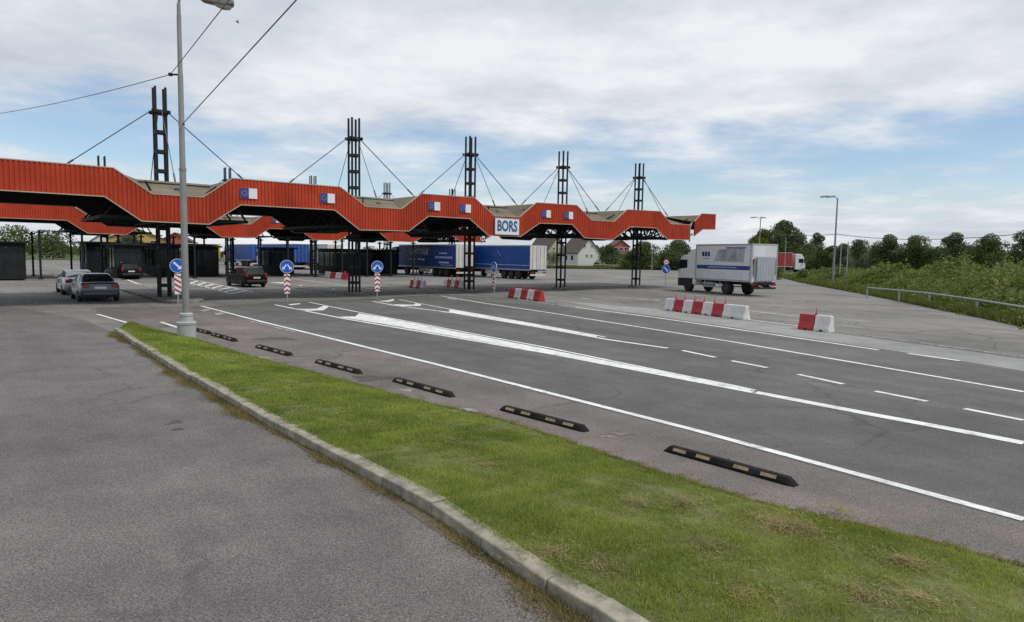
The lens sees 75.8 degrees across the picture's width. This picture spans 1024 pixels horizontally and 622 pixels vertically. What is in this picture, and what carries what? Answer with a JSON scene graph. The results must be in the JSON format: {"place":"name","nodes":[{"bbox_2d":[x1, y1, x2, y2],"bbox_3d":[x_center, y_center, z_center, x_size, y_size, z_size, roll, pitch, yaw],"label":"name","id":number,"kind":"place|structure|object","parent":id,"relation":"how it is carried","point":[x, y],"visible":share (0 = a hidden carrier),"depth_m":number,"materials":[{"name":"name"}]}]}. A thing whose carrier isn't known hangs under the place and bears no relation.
{"place":"outdoors","nodes":[
{"label":"outdoors","id":0,"kind":"place"},
{"bbox_2d":[108,229,165,242],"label":"house","id":1,"kind":"structure","parent":0,"point":[148,238],"depth_m":175.28,"materials":[{"name":"yellow paint"}]},
{"bbox_2d":[0,304,578,621],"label":"walkway","id":2,"kind":"structure","parent":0,"point":[120,501],"depth_m":6.62,"materials":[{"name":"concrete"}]},
{"bbox_2d":[131,344,581,620],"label":"kerb dirt","id":3,"kind":"structure","parent":2,"relation":"on","point":[421,517],"depth_m":6.74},
{"bbox_2d":[25,250,957,313],"bbox_3d":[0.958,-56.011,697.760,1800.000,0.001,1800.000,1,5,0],"label":"terrain","id":4,"kind":"structure","parent":0,"point":[77,258],"depth_m":169.24,"materials":[{"name":"green plant"}]},
{"bbox_2d":[0,224,49,257],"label":"tree","id":5,"kind":"object","parent":4,"relation":"on","point":[13,236],"visible":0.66,"depth_m":149.15,"materials":[{"name":"green plant"}]},
{"bbox_2d":[25,229,78,258],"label":"tree","id":6,"kind":"object","parent":4,"relation":"on","point":[57,242],"visible":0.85,"depth_m":158.55,"materials":[{"name":"green plant"}]},
{"bbox_2d":[596,244,622,266],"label":"tree","id":7,"kind":"object","parent":4,"relation":"on","point":[609,255],"visible":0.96,"depth_m":187.98,"materials":[{"name":"green plant"}]},
{"bbox_2d":[616,241,663,268],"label":"tree","id":8,"kind":"object","parent":4,"relation":"on","point":[647,257],"visible":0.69,"depth_m":149.14,"materials":[{"name":"green plant"}]},
{"bbox_2d":[658,240,692,269],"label":"tree","id":9,"kind":"object","parent":4,"relation":"on","point":[677,249],"visible":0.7,"depth_m":149.34,"materials":[{"name":"green plant"}]},
{"bbox_2d":[749,228,770,243],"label":"tree","id":10,"kind":"object","parent":4,"relation":"on","point":[764,236],"visible":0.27,"depth_m":126.45,"materials":[{"name":"green plant"}]},
{"bbox_2d":[747,219,809,269],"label":"tree","id":11,"kind":"object","parent":4,"relation":"on","point":[789,239],"visible":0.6,"depth_m":154.35,"materials":[{"name":"green plant"}]},
{"bbox_2d":[777,252,804,271],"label":"semi truck","id":12,"kind":"object","parent":4,"relation":"on","point":[795,262],"visible":0.21,"depth_m":132.33,"materials":[{"name":"metal"}]},
{"bbox_2d":[803,241,818,270],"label":"tree","id":13,"kind":"object","parent":4,"relation":"on","point":[811,247],"visible":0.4,"depth_m":167.51,"materials":[{"name":"green plant"}]},
{"bbox_2d":[809,232,825,269],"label":"tree","id":14,"kind":"object","parent":4,"relation":"on","point":[817,241],"visible":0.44,"depth_m":170.14,"materials":[{"name":"green plant"}]},
{"bbox_2d":[814,245,837,268],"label":"tree","id":15,"kind":"object","parent":4,"relation":"on","point":[824,260],"visible":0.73,"depth_m":163.64,"materials":[{"name":"green plant"}]},
{"bbox_2d":[820,195,837,280],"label":"street lamp","id":16,"kind":"object","parent":4,"relation":"on","point":[834,251],"visible":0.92,"depth_m":73.44,"materials":[{"name":"grey metal"}]},
{"bbox_2d":[828,243,857,268],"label":"tree","id":17,"kind":"object","parent":4,"relation":"on","point":[844,256],"visible":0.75,"depth_m":158.65,"materials":[{"name":"green plant"}]},
{"bbox_2d":[850,239,869,268],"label":"tree","id":18,"kind":"object","parent":4,"relation":"on","point":[858,247],"visible":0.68,"depth_m":162.59,"materials":[{"name":"green plant"}]},
{"bbox_2d":[863,234,904,269],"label":"tree","id":19,"kind":"object","parent":4,"relation":"on","point":[879,253],"visible":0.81,"depth_m":117.24,"materials":[{"name":"green plant"}]},
{"bbox_2d":[783,246,1023,329],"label":"undergrowth","id":20,"kind":"object","parent":4,"relation":"on","point":[995,283],"visible":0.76,"depth_m":48.69,"materials":[{"name":"green plant"}]},
{"bbox_2d":[893,234,934,269],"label":"tree","id":21,"kind":"object","parent":4,"relation":"on","point":[916,253],"visible":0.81,"depth_m":114.10,"materials":[{"name":"green plant"}]},
{"bbox_2d":[920,232,976,269],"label":"tree","id":22,"kind":"object","parent":4,"relation":"on","point":[955,249],"visible":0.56,"depth_m":108.90,"materials":[{"name":"green plant"}]},
{"bbox_2d":[958,233,1016,269],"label":"tree","id":23,"kind":"object","parent":4,"relation":"on","point":[990,249],"visible":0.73,"depth_m":103.18,"materials":[{"name":"green plant"}]},
{"bbox_2d":[995,230,1023,266],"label":"tree","id":24,"kind":"object","parent":4,"relation":"on","point":[1019,245],"visible":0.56,"depth_m":100.29,"materials":[{"name":"green plant"}]},
{"bbox_2d":[0,260,1023,615],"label":"apron","id":25,"kind":"object","parent":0,"point":[790,300],"visible":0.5,"depth_m":41.62,"materials":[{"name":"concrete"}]},
{"bbox_2d":[0,241,29,278],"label":"control booth","id":26,"kind":"object","parent":25,"relation":"on","point":[12,260],"visible":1,"depth_m":53.25,"materials":[{"name":"black metal"}]},
{"bbox_2d":[0,247,23,266],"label":"window","id":27,"kind":"structure","parent":26,"relation":"in","point":[9,256],"depth_m":53.23,"materials":[{"name":"black glass"}]},
{"bbox_2d":[54,269,91,294],"bbox_3d":[-26.193,-1.788,39.550,2.060,1.427,4.670,-3,6,-39],"label":"saloon car","id":28,"kind":"object","parent":25,"relation":"on","point":[63,284],"visible":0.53,"depth_m":38.33,"materials":[{"name":"silver metal"}]},
{"bbox_2d":[68,273,119,301],"bbox_3d":[-22.111,-1.316,34.774,2.060,1.427,4.670,-3,6,-39],"label":"saloon car","id":29,"kind":"object","parent":25,"relation":"on","point":[92,285],"visible":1,"depth_m":33.33,"materials":[{"name":"grey paint"}]},
{"bbox_2d":[74,241,122,272],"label":"control booth","id":30,"kind":"object","parent":25,"relation":"on","point":[92,259],"visible":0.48,"depth_m":70.87,"materials":[{"name":"black metal"}]},
{"bbox_2d":[87,246,104,262],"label":"window","id":31,"kind":"structure","parent":30,"relation":"in","point":[94,256],"depth_m":70.81,"materials":[{"name":"black glass"}]},
{"bbox_2d":[104,263,140,278],"bbox_3d":[-35.424,-3.716,59.751,4.670,1.564,2.060,5,6,41],"label":"estate car","id":32,"kind":"object","parent":25,"relation":"on","point":[128,269],"visible":0.78,"depth_m":58.29,"materials":[{"name":"black paint"}]},
{"bbox_2d":[114,280,203,302],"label":"island paving","id":33,"kind":"structure","parent":25,"relation":"on","point":[150,291],"depth_m":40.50,"materials":[{"name":"concrete"}]},
{"bbox_2d":[67,86,243,296],"bbox_3d":[-19.025,-6.325,35.723,5.726,11.360,8.108,2,5,16],"label":"lattice mast","id":34,"kind":"object","parent":33,"relation":"on","point":[155,112],"visible":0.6,"depth_m":35.55,"materials":[{"name":"black metal"}]},
{"bbox_2d":[0,158,715,241],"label":"border canopy","id":35,"kind":"object","parent":34,"relation":"attached to","point":[109,196],"visible":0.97,"depth_m":37.91,"materials":[{"name":"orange metal"}]},
{"bbox_2d":[240,188,256,198],"bbox_3d":[-13.512,-6.039,33.741,0.860,0.520,0.038,-3,6,-39],"label":"flag panel","id":36,"kind":"object","parent":35,"relation":"attached to","point":[250,193],"visible":1,"depth_m":33.72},
{"bbox_2d":[494,217,519,234],"bbox_3d":[-0.334,-5.734,44.652,2.143,1.130,0.075,-3,6,-39],"label":"place name board","id":37,"kind":"object","parent":35,"relation":"attached to","point":[506,226],"visible":1,"depth_m":44.58,"materials":[{"name":"metal"}]},
{"bbox_2d":[145,245,180,275],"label":"control booth","id":38,"kind":"object","parent":25,"relation":"on","point":[150,262],"visible":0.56,"depth_m":66.30,"materials":[{"name":"black metal"}]},
{"bbox_2d":[170,259,181,303],"bbox_3d":[-16.676,-1.475,32.785,0.696,2.268,0.100,-3,6,-37],"label":"keep right sign","id":39,"kind":"object","parent":25,"relation":"on","point":[175,266],"visible":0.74,"depth_m":32.73,"materials":[{"name":"metal"}]},
{"bbox_2d":[222,244,257,265],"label":"semi truck","id":40,"kind":"object","parent":25,"relation":"on","point":[244,254],"visible":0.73,"depth_m":116.90,"materials":[{"name":"fabric"}]},
{"bbox_2d":[226,266,266,286],"bbox_3d":[-20.498,-2.693,50.635,2.060,1.564,4.670,-3,6,-41],"label":"estate car","id":41,"kind":"object","parent":25,"relation":"on","point":[241,276],"visible":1,"depth_m":49.21,"materials":[{"name":"black paint"}]},
{"bbox_2d":[256,247,297,274],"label":"control booth","id":42,"kind":"object","parent":25,"relation":"on","point":[271,262],"visible":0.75,"depth_m":74.59,"materials":[{"name":"black metal"}]},
{"bbox_2d":[255,244,308,268],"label":"semi truck","id":43,"kind":"object","parent":25,"relation":"on","point":[301,254],"visible":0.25,"depth_m":100.10,"materials":[{"name":"metal"}]},
{"bbox_2d":[266,282,376,295],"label":"island paving","id":44,"kind":"structure","parent":25,"relation":"on","point":[320,289],"depth_m":47.47,"materials":[{"name":"concrete"}]},
{"bbox_2d":[290,117,413,293],"bbox_3d":[-10.304,-6.780,42.895,5.726,11.360,8.108,2,5,16],"label":"lattice mast","id":45,"kind":"object","parent":44,"relation":"on","point":[352,155],"visible":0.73,"depth_m":42.80,"materials":[{"name":"metal"}]},
{"bbox_2d":[303,244,340,269],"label":"semi truck","id":46,"kind":"object","parent":25,"relation":"on","point":[328,246],"visible":0.09,"depth_m":99.61,"materials":[{"name":"metal"}]},
{"bbox_2d":[317,248,354,274],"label":"control booth","id":47,"kind":"object","parent":25,"relation":"on","point":[329,262],"visible":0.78,"depth_m":78.84,"materials":[{"name":"black metal"}]},
{"bbox_2d":[319,252,334,265],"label":"window","id":48,"kind":"structure","parent":47,"relation":"in","point":[323,256],"depth_m":79.86,"materials":[{"name":"black glass"}]},
{"bbox_2d":[354,249,376,273],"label":"control booth","id":49,"kind":"object","parent":25,"relation":"on","point":[363,260],"visible":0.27,"depth_m":81.39,"materials":[{"name":"black metal"}]},
{"bbox_2d":[114,328,649,621],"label":"kerb","id":50,"kind":"structure","parent":25,"relation":"on","point":[587,603],"depth_m":6.62,"materials":[{"name":"concrete"}]},
{"bbox_2d":[369,274,416,276],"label":"traffic island","id":51,"kind":"structure","parent":25,"relation":"on","point":[395,275],"depth_m":78.22,"materials":[{"name":"concrete"}]},
{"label":"island paving","id":52,"kind":"structure","parent":51,"relation":"on","visible":0},
{"bbox_2d":[378,182,391,274],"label":"lattice mast","id":53,"kind":"object","parent":52,"relation":"on","point":[386,261],"visible":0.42,"depth_m":81.28,"materials":[{"name":"metal"}]},
{"bbox_2d":[373,249,400,273],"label":"control booth","id":54,"kind":"object","parent":52,"relation":"on","point":[378,255],"visible":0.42,"depth_m":83.23,"materials":[{"name":"black metal"}]},
{"bbox_2d":[343,280,491,292],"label":"island paving","id":55,"kind":"structure","parent":25,"relation":"on","point":[427,286],"depth_m":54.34,"materials":[{"name":"concrete"}]},
{"bbox_2d":[420,136,516,290],"bbox_3d":[-3.127,-7.154,48.797,8.108,11.360,5.726,1,5,-5],"label":"lattice mast","id":56,"kind":"object","parent":55,"relation":"on","point":[470,183],"visible":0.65,"depth_m":48.66,"materials":[{"name":"metal"}]},
{"bbox_2d":[392,244,472,276],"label":"semi truck","id":57,"kind":"object","parent":25,"relation":"on","point":[446,260],"visible":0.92,"depth_m":81.79,"materials":[{"name":"metal"}]},
{"bbox_2d":[465,245,546,278],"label":"semi truck","id":58,"kind":"object","parent":25,"relation":"on","point":[516,261],"visible":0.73,"depth_m":77.08,"materials":[{"name":"fabric"}]},
{"bbox_2d":[521,151,598,288],"bbox_3d":[4.166,-7.535,54.795,8.108,11.360,5.726,1,5,-5],"label":"lattice mast","id":59,"kind":"object","parent":25,"relation":"on","point":[562,180],"visible":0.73,"depth_m":54.62,"materials":[{"name":"metal"}]},
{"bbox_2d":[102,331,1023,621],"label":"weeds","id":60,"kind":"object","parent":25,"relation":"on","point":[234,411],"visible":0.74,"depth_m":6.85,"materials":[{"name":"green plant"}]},
{"bbox_2d":[546,265,677,269],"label":"meadow grass","id":61,"kind":"structure","parent":25,"relation":"on","point":[584,267],"depth_m":148.44,"materials":[{"name":"green plant"}]},
{"bbox_2d":[605,163,668,286],"bbox_3d":[11.651,-7.925,60.951,5.726,11.360,8.108,2,5,16],"label":"lattice mast","id":62,"kind":"object","parent":25,"relation":"on","point":[639,189],"visible":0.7,"depth_m":60.82,"materials":[{"name":"metal"}]},
{"bbox_2d":[677,243,777,294],"bbox_3d":[16.902,-3.343,52.152,3.000,3.875,8.567,-1,5,-24],"label":"box truck","id":63,"kind":"object","parent":25,"relation":"on","point":[749,268],"visible":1,"depth_m":50.17,"materials":[{"name":"metal"}]},
{"bbox_2d":[722,304,749,319],"bbox_3d":[10.250,0.037,30.066,0.460,0.630,1.340,-1,5,-27],"label":"plastic barrier","id":64,"kind":"object","parent":25,"relation":"on","point":[733,311],"visible":0.99,"depth_m":29.85,"materials":[{"name":"white plastic"}]},
{"bbox_2d":[558,300,1023,370],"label":"concrete strip","id":65,"kind":"object","parent":25,"relation":"on","point":[986,359],"visible":0.95,"depth_m":23.07,"materials":[{"name":"grey concrete"}]},
{"bbox_2d":[798,308,817,330],"bbox_3d":[11.590,0.297,25.641,0.460,0.900,0.680,-2,6,-35],"label":"plastic barrier","id":66,"kind":"object","parent":65,"relation":"on","point":[806,321],"visible":0.89,"depth_m":25.54,"materials":[{"name":"red plastic"}]},
{"bbox_2d":[813,315,833,332],"bbox_3d":[11.945,0.480,25.148,0.460,0.630,0.620,-2,6,-35],"label":"plastic barrier","id":67,"kind":"object","parent":25,"relation":"on","point":[824,323],"visible":1,"depth_m":24.99,"materials":[{"name":"white plastic"}]},
{"bbox_2d":[781,274,1023,326],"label":"bank grass","id":68,"kind":"structure","parent":25,"relation":"on","point":[974,312],"depth_m":40.20,"materials":[{"name":"green plant"}]},
{"bbox_2d":[866,287,1023,309],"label":"guardrail","id":69,"kind":"object","parent":25,"relation":"on","point":[977,300],"visible":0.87,"depth_m":38.86,"materials":[{"name":"metal"}]},
{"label":"traffic island","id":70,"kind":"structure","parent":25,"relation":"on","visible":0},
{"bbox_2d":[100,243,146,277],"bbox_3d":[-35.789,-4.648,60.546,2.800,3.080,5.800,-3,6,-39],"label":"control booth","id":71,"kind":"object","parent":70,"relation":"on","point":[117,255],"visible":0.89,"depth_m":58.75,"materials":[{"name":"black metal"}]},
{"bbox_2d":[115,249,140,266],"bbox_3d":[-34.233,-4.722,58.650,2.000,1.600,0.020,-3,6,-39],"label":"window","id":72,"kind":"structure","parent":71,"relation":"in","point":[122,255],"depth_m":58.62,"materials":[{"name":"black glass"}]},
{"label":"island paving","id":73,"kind":"structure","parent":70,"relation":"on","visible":0},
{"bbox_2d":[97,155,108,272],"bbox_3d":[-38.653,-8.889,62.184,8.108,11.360,5.726,1,5,-5],"label":"lattice mast","id":74,"kind":"object","parent":73,"relation":"on","point":[101,236],"visible":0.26,"depth_m":62.11,"materials":[{"name":"metal"}]},
{"bbox_2d":[0,203,490,242],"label":"border canopy","id":75,"kind":"object","parent":74,"relation":"attached to","point":[66,219],"visible":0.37,"depth_m":65.20,"materials":[{"name":"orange metal"}]},
{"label":"traffic island","id":76,"kind":"structure","parent":25,"relation":"on","visible":0},
{"bbox_2d":[188,246,221,274],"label":"control booth","id":77,"kind":"object","parent":76,"relation":"on","point":[207,260],"visible":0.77,"depth_m":68.97,"materials":[{"name":"black metal"}]},
{"bbox_2d":[197,250,217,265],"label":"window","id":78,"kind":"structure","parent":77,"relation":"in","point":[204,257],"depth_m":68.80,"materials":[{"name":"black glass"}]},
{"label":"island paving","id":79,"kind":"structure","parent":76,"relation":"on","visible":0},
{"bbox_2d":[219,167,237,275],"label":"lattice mast","id":80,"kind":"object","parent":79,"relation":"on","point":[230,239],"visible":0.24,"depth_m":69.52,"materials":[{"name":"metal"}]},
{"bbox_2d":[0,0,1023,254],"label":"sky","id":81,"kind":"structure","parent":0,"point":[907,113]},
{"bbox_2d":[532,238,563,263],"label":"house","id":82,"kind":"structure","parent":0,"point":[550,243],"depth_m":234.34,"materials":[{"name":"white tile"}]},
{"bbox_2d":[97,306,1023,567],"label":"road shoulder","id":83,"kind":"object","parent":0,"point":[651,441],"visible":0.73,"depth_m":9.83},
{"bbox_2d":[315,359,362,373],"bbox_3d":[-4.097,1.290,15.436,0.165,0.093,2.041,-4,7,-44],"label":"wheel stop","id":84,"kind":"object","parent":83,"relation":"on","point":[339,366],"visible":1,"depth_m":15.27,"materials":[{"name":"black rubber"}]},
{"bbox_2d":[392,377,455,397],"bbox_3d":[-1.808,1.516,13.220,0.165,0.093,2.055,-3,7,-42],"label":"wheel stop","id":85,"kind":"object","parent":83,"relation":"on","point":[436,390],"visible":1,"depth_m":13.07,"materials":[{"name":"black rubber"}]},
{"bbox_2d":[499,405,589,431],"bbox_3d":[0.492,1.754,10.859,0.165,0.093,1.938,-4,7,-44],"label":"wheel stop","id":86,"kind":"object","parent":83,"relation":"on","point":[549,419],"visible":1,"depth_m":10.71,"materials":[{"name":"black rubber"}]},
{"bbox_2d":[663,445,798,486],"bbox_3d":[2.793,1.986,8.575,0.165,0.093,1.873,-3,6,-41],"label":"wheel stop","id":87,"kind":"object","parent":83,"relation":"on","point":[780,478],"visible":1,"depth_m":8.43,"materials":[{"name":"black rubber"}]},
{"bbox_2d":[119,321,1023,621],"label":"grass","id":88,"kind":"structure","parent":0,"point":[175,347],"depth_m":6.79,"materials":[{"name":"green plant"}]},
{"bbox_2d":[168,0,233,337],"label":"street lamp","id":89,"kind":"object","parent":88,"relation":"on","point":[186,325],"visible":0.97,"depth_m":19.86,"materials":[{"name":"grey metal"}]},
{"bbox_2d":[182,0,296,123],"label":"overhead wire","id":90,"kind":"object","parent":89,"relation":"attached to","point":[243,57],"visible":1,"depth_m":14.13,"materials":[{"name":"metal"}]},
{"bbox_2d":[236,358,992,621],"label":"straw","id":91,"kind":"object","parent":88,"relation":"on","point":[788,521],"visible":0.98,"depth_m":5.69,"materials":[{"name":"plant"}]},
{"bbox_2d":[559,238,599,265],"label":"house","id":92,"kind":"structure","parent":0,"point":[579,251],"depth_m":199.84,"materials":[{"name":"white paint"}]},
{"bbox_2d":[201,294,1023,521],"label":"road","id":93,"kind":"structure","parent":0,"point":[983,471],"depth_m":14.70,"materials":[{"name":"grey asphalt"}]},
{"bbox_2d":[280,260,293,302],"bbox_3d":[-11.923,-1.565,34.822,0.696,2.268,0.100,-2,5,-27],"label":"pass either side sign","id":94,"kind":"object","parent":93,"relation":"on","point":[286,266],"visible":1,"depth_m":34.77,"materials":[{"name":"metal"}]},
{"bbox_2d":[371,261,382,299],"bbox_3d":[-7.848,-1.785,38.258,0.696,2.268,0.100,-2,5,-27],"label":"pass either side sign","id":95,"kind":"object","parent":93,"relation":"on","point":[377,267],"visible":1,"depth_m":38.21,"materials":[{"name":"metal"}]},
{"bbox_2d":[277,305,754,392],"bbox_3d":[-3.571,0.670,23.342,0.478,0.001,26.341,-3,6,-41],"label":"lane line","id":96,"kind":"object","parent":93,"relation":"on","point":[549,353],"visible":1,"depth_m":17.73,"materials":[{"name":"white paint"}]},
{"bbox_2d":[372,301,666,347],"bbox_3d":[-1.520,0.281,28.376,0.689,0.001,21.333,-3,6,-36],"label":"lane line","id":97,"kind":"object","parent":93,"relation":"on","point":[536,326],"visible":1,"depth_m":24.53,"materials":[{"name":"white paint"}]},
{"bbox_2d":[448,309,596,336],"bbox_3d":[-0.455,0.404,27.166,1.151,0.001,11.998,-2,6,-31],"label":"hatched wedge","id":98,"kind":"object","parent":93,"relation":"on","point":[473,314],"visible":1,"depth_m":27.28,"materials":[{"name":"white paint"}]},
{"bbox_2d":[309,302,754,389],"bbox_3d":[-2.898,0.576,24.590,0.361,0.001,27.216,-3,6,-36],"label":"lane line","id":99,"kind":"object","parent":93,"relation":"on","point":[567,351],"visible":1,"depth_m":17.98,"materials":[{"name":"white paint"}]},
{"bbox_2d":[343,313,750,390],"bbox_3d":[-0.981,0.874,21.479,1.473,0.001,19.809,-3,6,-40],"label":"hatched wedge","id":100,"kind":"object","parent":93,"relation":"on","point":[378,319],"visible":1,"depth_m":21.23,"materials":[{"name":"white paint"}]},
{"bbox_2d":[202,306,1023,520],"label":"edge line","id":101,"kind":"object","parent":93,"relation":"on","point":[981,507],"visible":1,"depth_m":9.69,"materials":[{"name":"white paint"}]},
{"bbox_2d":[575,307,878,349],"bbox_3d":[7.452,0.493,27.681,0.497,0.001,16.911,-2,5,-28],"label":"lane line","id":102,"kind":"object","parent":93,"relation":"on","point":[743,330],"visible":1,"depth_m":25.00,"materials":[{"name":"white paint"}]},
{"bbox_2d":[444,296,1023,391],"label":"lane line","id":103,"kind":"object","parent":93,"relation":"on","point":[786,350],"visible":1,"depth_m":18.89,"materials":[{"name":"white paint"}]},
{"bbox_2d":[755,391,1023,443],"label":"lane line","id":104,"kind":"object","parent":93,"relation":"on","point":[905,420],"visible":1,"depth_m":11.28,"materials":[{"name":"white paint"}]},
{"bbox_2d":[609,240,629,264],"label":"house","id":105,"kind":"structure","parent":0,"point":[622,246],"depth_m":238.94,"materials":[{"name":"paint"}]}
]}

